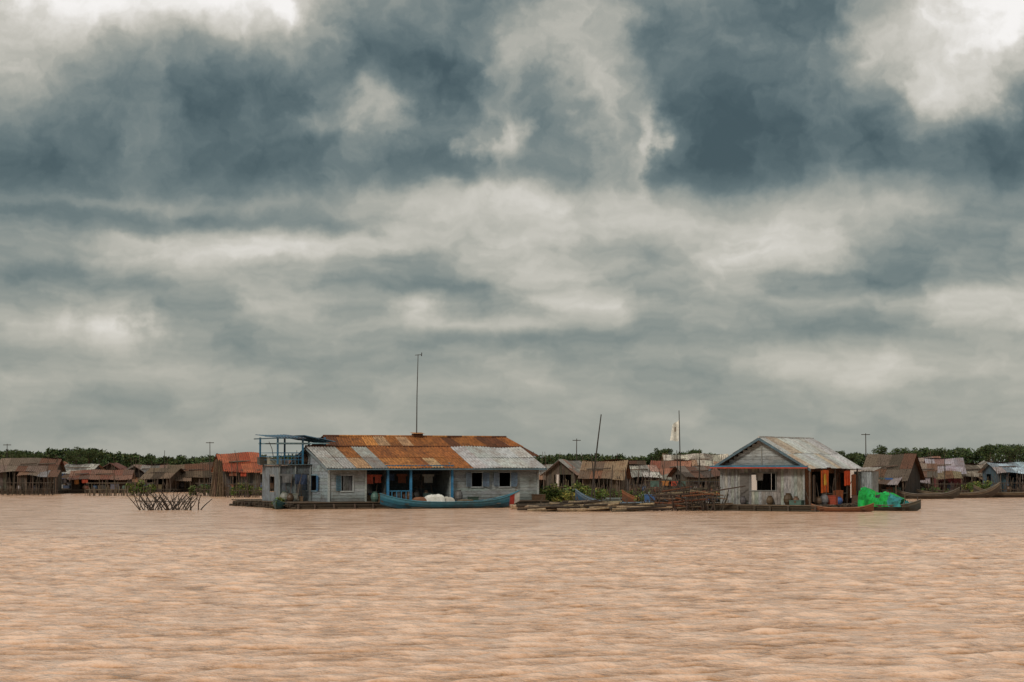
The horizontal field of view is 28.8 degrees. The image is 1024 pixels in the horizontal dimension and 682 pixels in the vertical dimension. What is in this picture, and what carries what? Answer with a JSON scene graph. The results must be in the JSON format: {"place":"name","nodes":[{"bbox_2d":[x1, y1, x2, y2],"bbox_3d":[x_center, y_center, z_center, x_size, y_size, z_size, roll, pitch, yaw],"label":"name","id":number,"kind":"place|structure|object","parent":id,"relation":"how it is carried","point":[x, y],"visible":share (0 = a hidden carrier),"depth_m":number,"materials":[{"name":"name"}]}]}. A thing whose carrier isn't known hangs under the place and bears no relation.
{"place":"outdoors","nodes":[
{"label":"outdoors","id":0,"kind":"place"},
{"bbox_2d":[0,470,1023,681],"bbox_3d":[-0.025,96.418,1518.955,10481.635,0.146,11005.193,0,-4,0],"label":"river water","id":1,"kind":"structure","parent":0,"point":[110,588],"depth_m":38.33,"materials":[{"name":"brown liquid"}]},
{"bbox_2d":[5,449,27,457],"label":"tree","id":2,"kind":"object","parent":1,"relation":"on","point":[16,455],"visible":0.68,"depth_m":637.77,"materials":[{"name":"green plant"}]},
{"bbox_2d":[0,469,54,494],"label":"stake fence","id":3,"kind":"object","parent":1,"relation":"in","point":[43,489],"visible":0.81,"depth_m":159.63,"materials":[{"name":"brown wood"}]},
{"bbox_2d":[0,454,66,493],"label":"floating shack","id":4,"kind":"structure","parent":1,"relation":"on","point":[19,469],"depth_m":167.10,"materials":[{"name":"brown wood"}]},
{"bbox_2d":[63,447,87,463],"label":"tree","id":5,"kind":"object","parent":1,"relation":"on","point":[68,455],"visible":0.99,"depth_m":617.50,"materials":[{"name":"green plant"}]},
{"bbox_2d":[55,454,104,489],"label":"floating shack","id":6,"kind":"structure","parent":1,"relation":"on","point":[66,483],"depth_m":182.06,"materials":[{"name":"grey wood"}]},
{"bbox_2d":[80,449,98,463],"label":"tree","id":7,"kind":"object","parent":1,"relation":"on","point":[88,457],"visible":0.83,"depth_m":638.22,"materials":[{"name":"green plant"}]},
{"bbox_2d":[67,457,136,492],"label":"floating shack","id":8,"kind":"structure","parent":1,"relation":"on","point":[95,478],"depth_m":171.90,"materials":[{"name":"brown wood"}]},
{"bbox_2d":[103,463,126,469],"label":"floating shack","id":9,"kind":"structure","parent":1,"relation":"on","point":[115,466],"depth_m":209.55,"materials":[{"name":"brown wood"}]},
{"bbox_2d":[85,479,153,495],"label":"stake fence","id":10,"kind":"object","parent":1,"relation":"in","point":[107,493],"visible":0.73,"depth_m":157.46,"materials":[{"name":"brown wood"}]},
{"bbox_2d":[125,458,144,488],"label":"floating shack","id":11,"kind":"structure","parent":1,"relation":"on","point":[139,473],"depth_m":187.88,"materials":[{"name":"brown wood"}]},
{"bbox_2d":[126,480,156,495],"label":"waterside bush","id":12,"kind":"object","parent":1,"relation":"on","point":[149,486],"visible":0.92,"depth_m":157.41,"materials":[{"name":"green plant"}]},
{"bbox_2d":[134,455,169,485],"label":"floating shack","id":13,"kind":"structure","parent":1,"relation":"on","point":[144,468],"depth_m":204.93,"materials":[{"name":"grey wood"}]},
{"bbox_2d":[139,464,184,491],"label":"floating shack","id":14,"kind":"structure","parent":1,"relation":"on","point":[165,477],"depth_m":177.72,"materials":[{"name":"brown wood"}]},
{"bbox_2d":[126,485,211,509],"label":"branch fish trap","id":15,"kind":"object","parent":1,"relation":"on","point":[164,501],"visible":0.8,"depth_m":108.66,"materials":[{"name":"brown wood"}]},
{"bbox_2d":[164,464,211,491],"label":"floating shack","id":16,"kind":"structure","parent":1,"relation":"on","point":[192,474],"depth_m":179.94,"materials":[{"name":"brown wood"}]},
{"bbox_2d":[188,484,210,494],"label":"waterside bush","id":17,"kind":"object","parent":1,"relation":"on","point":[190,492],"visible":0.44,"depth_m":159.26,"materials":[{"name":"green plant"}]},
{"bbox_2d":[210,459,225,496],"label":"reed stack","id":18,"kind":"object","parent":1,"relation":"on","point":[218,488],"visible":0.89,"depth_m":153.34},
{"bbox_2d":[208,452,262,495],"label":"floating shack","id":19,"kind":"structure","parent":1,"relation":"on","point":[238,465],"depth_m":158.27,"materials":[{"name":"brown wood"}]},
{"bbox_2d":[224,471,261,497],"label":"stake fence","id":20,"kind":"object","parent":1,"relation":"in","point":[242,490],"visible":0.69,"depth_m":149.58,"materials":[{"name":"brown wood"}]},
{"bbox_2d":[229,483,261,496],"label":"waterside bush","id":21,"kind":"object","parent":1,"relation":"on","point":[241,485],"visible":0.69,"depth_m":151.39,"materials":[{"name":"green plant"}]},
{"bbox_2d":[260,460,290,490],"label":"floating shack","id":22,"kind":"structure","parent":1,"relation":"on","point":[272,482],"depth_m":184.51,"materials":[{"name":"grey wood"}]},
{"bbox_2d":[272,499,286,508],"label":"moored rowboat","id":23,"kind":"object","parent":1,"relation":"on","point":[277,504],"visible":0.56,"depth_m":110.65,"materials":[{"name":"paint"}]},
{"bbox_2d":[229,500,548,508],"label":"floating platform","id":24,"kind":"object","parent":1,"relation":"on","point":[313,505],"visible":0.38,"depth_m":111.64,"materials":[{"name":"brown wood"}]},
{"bbox_2d":[231,498,548,502],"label":"deck","id":25,"kind":"structure","parent":24,"relation":"on","point":[259,500],"depth_m":113.16,"materials":[{"name":"brown wood"}]},
{"bbox_2d":[259,464,311,500],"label":"annex walls","id":26,"kind":"structure","parent":25,"relation":"on","point":[279,485],"depth_m":114.18,"materials":[{"name":"grey wood"}]},
{"bbox_2d":[257,442,307,463],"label":"household goods","id":27,"kind":"object","parent":26,"relation":"on","point":[263,460],"visible":0.7,"depth_m":115.06,"materials":[{"name":"paint"}]},
{"bbox_2d":[258,437,328,463],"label":"deck railing","id":28,"kind":"object","parent":26,"relation":"on","point":[285,452],"visible":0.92,"depth_m":114.12,"materials":[{"name":"paint"}]},
{"bbox_2d":[254,434,334,442],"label":"canopy roof","id":29,"kind":"structure","parent":28,"relation":"attached to","point":[305,438],"depth_m":115.04,"materials":[{"name":"metal"}]},
{"bbox_2d":[280,474,307,484],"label":"laundry","id":30,"kind":"object","parent":26,"relation":"hanging from","point":[286,478],"visible":1,"depth_m":113.80,"materials":[{"name":"fabric"}]},
{"bbox_2d":[280,475,302,501],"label":"household goods","id":31,"kind":"object","parent":25,"relation":"on","point":[288,497],"visible":0.92,"depth_m":113.38,"materials":[{"name":"ceramic"}]},
{"bbox_2d":[294,448,327,501],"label":"gable wall","id":32,"kind":"structure","parent":25,"relation":"on","point":[319,470],"depth_m":113.40,"materials":[{"name":"grey wood"}]},
{"bbox_2d":[367,472,385,501],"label":"household goods","id":33,"kind":"object","parent":25,"relation":"on","point":[374,497],"visible":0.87,"depth_m":112.35,"materials":[{"name":"ceramic"}]},
{"bbox_2d":[389,472,433,499],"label":"household goods","id":34,"kind":"object","parent":25,"relation":"on","point":[415,493],"visible":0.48,"depth_m":114.30,"materials":[{"name":"paint"}]},
{"bbox_2d":[386,465,453,499],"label":"veranda posts","id":35,"kind":"object","parent":25,"relation":"on","point":[410,485],"visible":0.68,"depth_m":113.48,"materials":[{"name":"paint"}]},
{"bbox_2d":[386,474,438,482],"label":"laundry","id":36,"kind":"object","parent":35,"relation":"hanging from","point":[428,478],"visible":0.9,"depth_m":114.91,"materials":[{"name":"fabric"}]},
{"bbox_2d":[308,449,533,498],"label":"windows","id":37,"kind":"structure","parent":25,"relation":"on","point":[442,482],"depth_m":116.57,"materials":[{"name":"wood"}]},
{"bbox_2d":[367,474,383,483],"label":"laundry","id":38,"kind":"object","parent":37,"relation":"hanging from","point":[370,479],"visible":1,"depth_m":113.14,"materials":[{"name":"fabric"}]},
{"bbox_2d":[288,446,545,467],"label":"front roof","id":39,"kind":"structure","parent":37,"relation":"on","point":[472,456],"depth_m":116.39,"materials":[{"name":"metal"}]},
{"bbox_2d":[312,436,538,468],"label":"rusted roof sheets","id":40,"kind":"object","parent":39,"relation":"on","point":[420,456],"visible":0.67,"depth_m":116.93,"materials":[{"name":"metal"}]},
{"bbox_2d":[305,435,521,447],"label":"ridge caps","id":41,"kind":"object","parent":40,"relation":"on","point":[403,436],"visible":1,"depth_m":120.06,"materials":[{"name":"metal"}]},
{"bbox_2d":[289,448,546,470],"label":"eave fascia","id":42,"kind":"structure","parent":40,"relation":"attached to","point":[323,466],"depth_m":114.23,"materials":[{"name":"paint"}]},
{"bbox_2d":[330,457,536,500],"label":"front wall","id":43,"kind":"structure","parent":25,"relation":"on","point":[527,483],"depth_m":115.72,"materials":[{"name":"grey wood"}]},
{"bbox_2d":[306,471,511,491],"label":"window frames","id":44,"kind":"structure","parent":43,"relation":"attached to","point":[352,475],"depth_m":115.06,"materials":[{"name":"paint"}]},
{"bbox_2d":[303,473,516,490],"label":"shutters","id":45,"kind":"object","parent":44,"relation":"attached to","point":[469,478],"visible":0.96,"depth_m":115.62,"materials":[{"name":"paint"}]},
{"bbox_2d":[328,467,538,501],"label":"corner trim","id":46,"kind":"structure","parent":43,"relation":"attached to","point":[371,501],"depth_m":112.53,"materials":[{"name":"paint"}]},
{"bbox_2d":[454,484,545,500],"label":"household goods","id":47,"kind":"object","parent":25,"relation":"on","point":[458,495],"visible":0.81,"depth_m":114.80,"materials":[{"name":"paint"}]},
{"bbox_2d":[379,490,519,508],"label":"long wooden boat","id":48,"kind":"object","parent":1,"relation":"on","point":[434,501],"visible":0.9,"depth_m":112.44,"materials":[{"name":"paint"}]},
{"bbox_2d":[539,452,559,490],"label":"floating shack","id":49,"kind":"structure","parent":1,"relation":"on","point":[547,466],"depth_m":175.34,"materials":[{"name":"grey wood"}]},
{"bbox_2d":[539,482,565,501],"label":"waterside bush","id":50,"kind":"object","parent":1,"relation":"on","point":[552,491],"visible":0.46,"depth_m":120.24,"materials":[{"name":"green plant"}]},
{"bbox_2d":[536,456,581,490],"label":"floating shack","id":51,"kind":"structure","parent":1,"relation":"on","point":[570,469],"depth_m":159.31,"materials":[{"name":"brown wood"}]},
{"bbox_2d":[551,490,575,501],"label":"waterside bush","id":52,"kind":"object","parent":1,"relation":"on","point":[566,496],"visible":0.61,"depth_m":118.62,"materials":[{"name":"green plant"}]},
{"bbox_2d":[559,480,591,499],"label":"waterside bush","id":53,"kind":"object","parent":1,"relation":"on","point":[581,489],"visible":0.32,"depth_m":119.55,"materials":[{"name":"green plant"}]},
{"bbox_2d":[510,492,671,511],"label":"bamboo log raft","id":54,"kind":"object","parent":1,"relation":"on","point":[577,505],"visible":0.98,"depth_m":105.41,"materials":[{"name":"brown wood"}]},
{"bbox_2d":[582,485,608,499],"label":"waterside bush","id":55,"kind":"object","parent":1,"relation":"on","point":[598,495],"visible":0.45,"depth_m":123.58,"materials":[{"name":"green plant"}]},
{"bbox_2d":[591,414,601,497],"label":"mooring pole","id":56,"kind":"object","parent":1,"relation":"in","point":[595,460],"visible":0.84,"depth_m":117.71,"materials":[{"name":"brown wood"}]},
{"bbox_2d":[578,459,631,497],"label":"floating shack","id":57,"kind":"structure","parent":1,"relation":"on","point":[603,470],"depth_m":150.14,"materials":[{"name":"brown wood"}]},
{"bbox_2d":[575,489,667,502],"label":"wooden sampan","id":58,"kind":"object","parent":1,"relation":"on","point":[581,496],"visible":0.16,"depth_m":112.12,"materials":[{"name":"paint"}]},
{"bbox_2d":[605,488,650,497],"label":"waterside bush","id":59,"kind":"object","parent":1,"relation":"on","point":[631,493],"visible":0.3,"depth_m":139.42,"materials":[{"name":"green plant"}]},
{"bbox_2d":[627,455,665,495],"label":"floating shack","id":60,"kind":"structure","parent":1,"relation":"on","point":[641,470],"depth_m":158.00,"materials":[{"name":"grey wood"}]},
{"bbox_2d":[593,473,719,497],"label":"stake fence","id":61,"kind":"object","parent":1,"relation":"in","point":[608,489],"visible":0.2,"depth_m":135.75,"materials":[{"name":"brown wood"}]},
{"bbox_2d":[621,490,697,501],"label":"wooden sampan","id":62,"kind":"object","parent":1,"relation":"on","point":[626,495],"visible":0.16,"depth_m":120.16,"materials":[{"name":"paint"}]},
{"bbox_2d":[653,447,667,460],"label":"tree","id":63,"kind":"object","parent":1,"relation":"on","point":[658,452],"visible":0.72,"depth_m":637.94,"materials":[{"name":"green plant"}]},
{"bbox_2d":[650,460,691,491],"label":"floating shack","id":64,"kind":"structure","parent":1,"relation":"on","point":[670,465],"depth_m":168.56,"materials":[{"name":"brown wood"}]},
{"bbox_2d":[670,414,681,496],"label":"flag pole","id":65,"kind":"object","parent":1,"relation":"in","point":[675,433],"visible":0.93,"depth_m":111.88,"materials":[{"name":"white wood"}]},
{"bbox_2d":[640,475,719,501],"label":"floating platform","id":66,"kind":"structure","parent":1,"relation":"on","point":[653,483],"depth_m":112.93,"materials":[{"name":"brown wood"}]},
{"bbox_2d":[629,479,745,510],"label":"stick crib","id":67,"kind":"object","parent":1,"relation":"in","point":[674,502],"visible":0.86,"depth_m":106.94,"materials":[{"name":"brown wood"}]},
{"bbox_2d":[667,450,721,491],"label":"floating shack","id":68,"kind":"structure","parent":1,"relation":"on","point":[690,473],"depth_m":152.39,"materials":[{"name":"brown wood"}]},
{"bbox_2d":[661,453,728,483],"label":"floating shack","id":69,"kind":"structure","parent":1,"relation":"on","point":[706,459],"depth_m":195.77,"materials":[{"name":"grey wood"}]},
{"bbox_2d":[709,505,854,511],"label":"floating platform","id":70,"kind":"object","parent":1,"relation":"on","point":[766,508],"visible":0.56,"depth_m":106.15,"materials":[{"name":"brown wood"}]},
{"bbox_2d":[723,502,854,505],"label":"deck","id":71,"kind":"structure","parent":70,"relation":"on","point":[792,505],"depth_m":106.59,"materials":[{"name":"brown wood"}]},
{"bbox_2d":[710,442,807,504],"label":"trim","id":72,"kind":"structure","parent":71,"relation":"on","point":[745,478],"depth_m":107.22,"materials":[{"name":"paint"}]},
{"bbox_2d":[722,468,802,504],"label":"front wall","id":73,"kind":"structure","parent":71,"relation":"on","point":[789,480],"depth_m":106.70,"materials":[{"name":"grey wood"}]},
{"bbox_2d":[740,493,804,504],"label":"household goods","id":74,"kind":"object","parent":71,"relation":"on","point":[789,499],"visible":1,"depth_m":105.75,"materials":[{"name":"paint"}]},
{"bbox_2d":[752,467,849,504],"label":"side walls","id":75,"kind":"structure","parent":71,"relation":"on","point":[764,483],"depth_m":112.00,"materials":[{"name":"brown wood"}]},
{"bbox_2d":[805,473,860,504],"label":"household goods","id":76,"kind":"object","parent":71,"relation":"on","point":[823,499],"visible":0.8,"depth_m":106.58,"materials":[{"name":"paint"}]},
{"bbox_2d":[809,468,857,504],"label":"porch posts","id":77,"kind":"object","parent":71,"relation":"on","point":[846,493],"visible":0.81,"depth_m":108.41,"materials":[{"name":"brown wood"}]},
{"bbox_2d":[813,470,855,501],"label":"hanging cloths","id":78,"kind":"object","parent":77,"relation":"attached to","point":[825,478],"visible":0.91,"depth_m":108.21,"materials":[{"name":"orange fabric"}]},
{"bbox_2d":[852,467,881,494],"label":"outhouse","id":79,"kind":"structure","parent":71,"relation":"on","point":[868,479],"depth_m":111.78,"materials":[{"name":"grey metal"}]},
{"bbox_2d":[811,503,873,511],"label":"wooden boat","id":80,"kind":"object","parent":1,"relation":"on","point":[868,508],"visible":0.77,"depth_m":104.25,"materials":[{"name":"paint"}]},
{"bbox_2d":[872,445,886,454],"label":"tree","id":81,"kind":"object","parent":1,"relation":"on","point":[882,449],"visible":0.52,"depth_m":558.33,"materials":[{"name":"green plant"}]},
{"bbox_2d":[854,487,920,510],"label":"covered boat","id":82,"kind":"object","parent":1,"relation":"on","point":[885,501],"visible":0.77,"depth_m":106.73,"materials":[{"name":"paint"}]},
{"bbox_2d":[895,487,959,498],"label":"wooden sampan","id":83,"kind":"object","parent":1,"relation":"on","point":[954,493],"visible":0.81,"depth_m":143.25,"materials":[{"name":"paint"}]},
{"bbox_2d":[920,452,941,492],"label":"floating shack","id":84,"kind":"structure","parent":1,"relation":"on","point":[930,470],"depth_m":157.17,"materials":[{"name":"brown wood"}]},
{"bbox_2d":[927,447,946,457],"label":"tree","id":85,"kind":"object","parent":1,"relation":"on","point":[936,452],"visible":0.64,"depth_m":598.45,"materials":[{"name":"green plant"}]},
{"bbox_2d":[920,479,967,492],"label":"stake fence","id":86,"kind":"object","parent":1,"relation":"in","point":[939,491],"visible":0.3,"depth_m":149.64,"materials":[{"name":"brown wood"}]},
{"bbox_2d":[924,458,968,492],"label":"floating shack","id":87,"kind":"structure","parent":1,"relation":"on","point":[955,469],"depth_m":167.48,"materials":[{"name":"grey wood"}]},
{"bbox_2d":[916,482,999,497],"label":"wooden sampan","id":88,"kind":"object","parent":1,"relation":"on","point":[990,491],"visible":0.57,"depth_m":147.60,"materials":[{"name":"paint"}]},
{"bbox_2d":[961,480,991,491],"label":"waterside bush","id":89,"kind":"object","parent":1,"relation":"on","point":[977,484],"visible":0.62,"depth_m":155.34,"materials":[{"name":"green plant"}]},
{"bbox_2d":[962,456,994,491],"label":"floating shack","id":90,"kind":"structure","parent":1,"relation":"on","point":[973,468],"depth_m":172.49,"materials":[{"name":"brown wood"}]},
{"bbox_2d":[977,445,998,461],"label":"tree","id":91,"kind":"object","parent":1,"relation":"on","point":[983,451],"visible":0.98,"depth_m":598.49,"materials":[{"name":"green plant"}]},
{"bbox_2d":[962,470,1023,491],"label":"stake fence","id":92,"kind":"object","parent":1,"relation":"in","point":[1013,489],"visible":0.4,"depth_m":157.66,"materials":[{"name":"brown wood"}]},
{"bbox_2d":[973,485,1023,497],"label":"wooden sampan","id":93,"kind":"object","parent":1,"relation":"on","point":[1007,494],"visible":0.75,"depth_m":149.18,"materials":[{"name":"paint"}]},
{"bbox_2d":[977,462,1023,491],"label":"floating shack","id":94,"kind":"structure","parent":1,"relation":"on","point":[1002,469],"depth_m":160.93,"materials":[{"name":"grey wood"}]},
{"bbox_2d":[995,443,1023,461],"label":"tree","id":95,"kind":"object","parent":1,"relation":"on","point":[1012,453],"visible":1,"depth_m":598.70,"materials":[{"name":"green plant"}]},
{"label":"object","id":96,"kind":"object","parent":1,"relation":"on","visible":0},
{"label":"deck","id":97,"kind":"structure","parent":96,"relation":"on","visible":0},
{"bbox_2d":[868,457,919,492],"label":"walls","id":98,"kind":"structure","parent":97,"relation":"on","point":[912,484],"depth_m":146.36,"materials":[{"name":"brown wood"}]},
{"bbox_2d":[878,477,901,494],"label":"awning","id":99,"kind":"object","parent":98,"relation":"attached to","point":[895,481],"visible":0.6,"depth_m":143.55,"materials":[{"name":"metal"}]},
{"bbox_2d":[861,453,924,480],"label":"roof","id":100,"kind":"structure","parent":98,"relation":"on","point":[893,466],"depth_m":146.37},
{"bbox_2d":[0,0,1023,463],"label":"sky","id":101,"kind":"structure","parent":0,"point":[225,223],"materials":[{"name":"grey"}]},
{"bbox_3d":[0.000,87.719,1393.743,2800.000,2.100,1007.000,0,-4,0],"label":"far bank","id":102,"kind":"structure","parent":0,"visible":0},
{"bbox_2d":[0,443,1023,469],"bbox_3d":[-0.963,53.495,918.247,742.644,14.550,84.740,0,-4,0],"label":"distant treeline","id":103,"kind":"object","parent":102,"relation":"on","point":[967,455],"visible":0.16,"depth_m":896.32,"materials":[{"name":"green plant"}]},
{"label":"ceiling","id":104,"kind":"object","parent":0,"visible":0},
{"bbox_2d":[725,441,798,464],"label":"gable boards","id":105,"kind":"object","parent":104,"relation":"on","point":[778,458],"visible":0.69,"depth_m":107.00,"materials":[{"name":"grey wood"}]},
{"bbox_2d":[715,436,861,468],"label":"roof","id":106,"kind":"structure","parent":105,"relation":"on","point":[811,453],"depth_m":108.92,"materials":[{"name":"metal"}]},
{"bbox_2d":[709,438,810,471],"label":"barge boards","id":107,"kind":"object","parent":106,"relation":"attached to","point":[764,442],"visible":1,"depth_m":106.59,"materials":[{"name":"paint"}]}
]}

